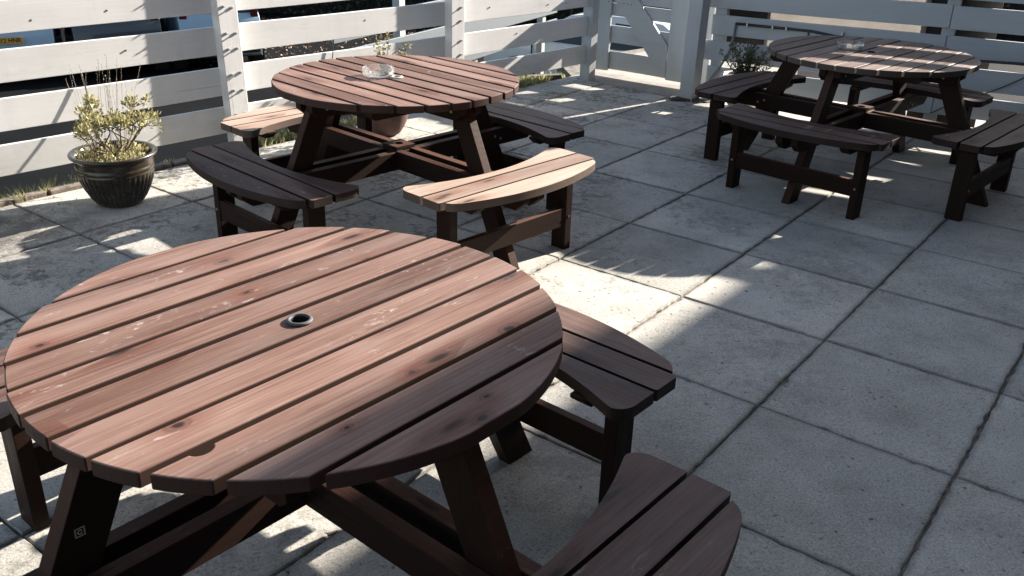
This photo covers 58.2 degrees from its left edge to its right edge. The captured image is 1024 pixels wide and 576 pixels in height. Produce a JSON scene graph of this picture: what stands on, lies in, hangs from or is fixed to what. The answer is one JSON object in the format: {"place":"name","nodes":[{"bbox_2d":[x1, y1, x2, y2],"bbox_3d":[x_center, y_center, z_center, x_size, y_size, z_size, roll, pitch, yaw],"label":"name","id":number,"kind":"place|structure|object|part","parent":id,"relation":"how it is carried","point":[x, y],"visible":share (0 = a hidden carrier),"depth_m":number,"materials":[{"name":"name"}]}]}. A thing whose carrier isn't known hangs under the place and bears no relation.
{"place":"outdoors","nodes":[
{"label":"outdoors","id":0,"kind":"place"},
{"bbox_2d":[0,48,1023,575],"bbox_3d":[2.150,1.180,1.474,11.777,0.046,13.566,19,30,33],"label":"patio","id":1,"kind":"structure","parent":0,"point":[844,450],"depth_m":3.64,"materials":[{"name":"concrete"}]},
{"bbox_2d":[0,158,186,207],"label":"kerb","id":2,"kind":"structure","parent":1,"relation":"on","point":[7,201],"depth_m":4.84,"materials":[{"name":"concrete"}]},
{"bbox_2d":[66,55,162,207],"bbox_3d":[-1.984,-0.789,4.609,0.480,0.733,0.441,-13,28,-28],"label":"potted plant","id":3,"kind":"object","parent":1,"relation":"on","point":[110,173],"visible":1,"depth_m":4.56,"materials":[{"name":"green plant"}]},
{"bbox_2d":[0,0,599,176],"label":"board fence","id":4,"kind":"object","parent":1,"relation":"on","point":[227,39],"visible":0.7,"depth_m":5.21,"materials":[{"name":"white paint"}]},
{"bbox_2d":[81,74,128,139],"bbox_3d":[-2.090,-0.927,4.836,0.268,0.403,0.036,-4,25,-13],"label":"cable","id":5,"kind":"object","parent":4,"relation":"hanging from","point":[89,104],"visible":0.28,"depth_m":4.77,"materials":[{"name":"black plastic"}]},
{"bbox_2d":[0,227,741,575],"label":"picnic table","id":6,"kind":"object","parent":1,"relation":"on","point":[234,389],"visible":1,"depth_m":1.84,"materials":[{"name":"brown wood"}]},
{"bbox_2d":[186,55,594,269],"bbox_3d":[-0.541,-0.650,4.409,1.818,0.727,1.818,1,24,-1],"label":"picnic table","id":7,"kind":"object","parent":1,"relation":"on","point":[321,165],"visible":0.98,"depth_m":4.07,"materials":[{"name":"brown wood"}]},
{"bbox_2d":[362,64,393,78],"bbox_3d":[-0.620,-1.006,4.273,0.149,0.040,0.149,2,24,0],"label":"ashtray","id":8,"kind":"object","parent":7,"relation":"on","point":[378,71],"visible":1,"depth_m":4.23,"materials":[{"name":"clear glass"}]},
{"bbox_2d":[372,31,411,136],"bbox_3d":[-0.820,-1.317,5.933,0.336,0.658,0.337,18,29,32],"label":"potted plant","id":9,"kind":"object","parent":1,"relation":"on","point":[393,126],"visible":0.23,"depth_m":5.91,"materials":[{"name":"brown plant"}]},
{"bbox_2d":[42,80,1021,573],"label":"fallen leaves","id":10,"kind":"object","parent":1,"relation":"on","point":[534,272],"visible":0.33,"depth_m":3.35,"materials":[{"name":"brown plant"}]},
{"bbox_2d":[669,0,710,102],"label":"gate post","id":11,"kind":"object","parent":1,"relation":"on","point":[695,39],"visible":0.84,"depth_m":7.04,"materials":[{"name":"paint"}]},
{"bbox_2d":[718,40,773,107],"bbox_3d":[1.750,-1.589,6.885,0.390,0.497,0.355,17,29,31],"label":"potted plant","id":12,"kind":"object","parent":1,"relation":"on","point":[742,67],"visible":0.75,"depth_m":6.84,"materials":[{"name":"green plant"}]},
{"bbox_2d":[695,35,1023,221],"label":"picnic table","id":13,"kind":"object","parent":1,"relation":"on","point":[910,75],"visible":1,"depth_m":5.03,"materials":[{"name":"brown wood"}]},
{"bbox_2d":[837,40,863,50],"bbox_3d":[1.938,-1.390,5.277,0.149,0.040,0.149,2,24,0],"label":"ashtray","id":14,"kind":"object","parent":13,"relation":"on","point":[850,45],"visible":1,"depth_m":5.23,"materials":[{"name":"clear glass"}]},
{"bbox_2d":[704,0,1023,120],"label":"board fence","id":15,"kind":"object","parent":1,"relation":"on","point":[950,17],"visible":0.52,"depth_m":6.45,"materials":[{"name":"paint"}]},
{"bbox_2d":[726,9,767,44],"bbox_3d":[1.822,-2.567,6.775,0.340,1.560,0.030,14,27,25],"label":"dark panel","id":16,"kind":"object","parent":15,"relation":"attached to","point":[751,14],"depth_m":7.02,"materials":[{"name":"black"}]},
{"bbox_2d":[764,0,931,45],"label":"banner","id":17,"kind":"object","parent":15,"relation":"hanging from","point":[853,23],"depth_m":6.66,"materials":[{"name":"beige"}]},
{"bbox_2d":[696,22,1023,98],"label":"hose pipe","id":18,"kind":"object","parent":15,"relation":"attached to","point":[772,27],"visible":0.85,"depth_m":6.76,"materials":[{"name":"black plastic"}]},
{"bbox_2d":[930,77,1023,113],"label":"cable","id":19,"kind":"object","parent":15,"relation":"attached to","point":[987,92],"visible":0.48,"depth_m":6.25,"materials":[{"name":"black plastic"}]},
{"bbox_2d":[906,0,1003,127],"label":"dark panel","id":20,"kind":"object","parent":1,"relation":"on","point":[965,33],"visible":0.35,"depth_m":6.35,"materials":[{"name":"black"}]},
{"bbox_2d":[0,13,1023,196],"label":"road","id":21,"kind":"structure","parent":0,"point":[168,152],"depth_m":15.01,"materials":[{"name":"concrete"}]},
{"bbox_2d":[0,28,66,75],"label":"parked car","id":22,"kind":"object","parent":21,"relation":"on","point":[30,38],"visible":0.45,"depth_m":14.98,"materials":[{"name":"blue paint"}]},
{"bbox_2d":[64,18,169,74],"bbox_3d":[-7.383,-4.893,16.966,1.868,1.459,3.639,-10,27,-24],"label":"parked car","id":23,"kind":"object","parent":21,"relation":"on","point":[101,31],"visible":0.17,"depth_m":15.53,"materials":[{"name":"grey paint"}]},
{"bbox_2d":[160,9,264,68],"bbox_3d":[-5.865,-5.156,17.640,1.868,1.459,3.639,-10,27,-24],"label":"parked car","id":24,"kind":"object","parent":21,"relation":"on","point":[187,22],"visible":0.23,"depth_m":16.35,"materials":[{"name":"blue paint"}]},
{"bbox_3d":[-5.176,-4.953,16.160,1.184,0.253,0.160,-10,27,-24],"label":"rear window","id":25,"kind":"part","parent":24,"relation":"part of","materials":[{"name":"black glass"}]},
{"bbox_2d":[169,17,434,65],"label":"leaf litter","id":26,"kind":"object","parent":21,"relation":"on","point":[307,46],"visible":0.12,"depth_m":18.83,"materials":[{"name":"brown plant"}]},
{"bbox_2d":[332,0,556,73],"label":"board fence","id":27,"kind":"object","parent":21,"relation":"on","point":[472,26],"visible":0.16,"depth_m":8.92,"materials":[{"name":"grey paint"}]},
{"bbox_2d":[484,13,669,79],"bbox_3d":[1.412,-3.863,15.251,3.639,1.459,1.868,15,28,27],"label":"parked car","id":28,"kind":"object","parent":21,"relation":"on","point":[569,42],"visible":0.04,"depth_m":14.66,"materials":[{"name":"white paint"}]},
{"bbox_3d":[0.967,-4.064,14.586,1.260,0.374,0.171,15,28,27],"label":"side window","id":29,"kind":"part","parent":28,"relation":"part of","materials":[{"name":"black glass"}]},
{"bbox_3d":[1.912,-3.809,14.085,0.810,0.374,0.171,15,28,27],"label":"side window","id":30,"kind":"part","parent":28,"relation":"part of","materials":[{"name":"black glass"}]},
{"bbox_2d":[577,52,778,102],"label":"path","id":31,"kind":"structure","parent":0,"point":[643,83],"depth_m":7.76,"materials":[{"name":"concrete"}]},
{"bbox_2d":[595,0,715,83],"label":"gate","id":32,"kind":"structure","parent":31,"relation":"on","point":[664,51],"depth_m":7.63,"materials":[{"name":"paint"}]},
{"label":"soil strip","id":33,"kind":"structure","parent":0,"visible":0},
{"bbox_2d":[0,71,565,205],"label":"grass","id":34,"kind":"structure","parent":33,"relation":"on","point":[284,135],"depth_m":5.83,"materials":[{"name":"green plant"}]},
{"bbox_2d":[526,73,561,79],"bbox_3d":[0.271,-1.795,7.837,0.300,0.040,0.070,-7,26,-18],"label":"timber offcut","id":35,"kind":"object","parent":33,"relation":"on","point":[556,76],"visible":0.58,"depth_m":7.83,"materials":[{"name":"beige wood"}]},
{"label":"ground","id":36,"kind":"structure","parent":0,"visible":0},
{"bbox_2d":[258,0,1023,33],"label":"hedge","id":37,"kind":"object","parent":36,"relation":"on","point":[335,7],"visible":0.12,"depth_m":22.78,"materials":[{"name":"green plant"}]}
]}

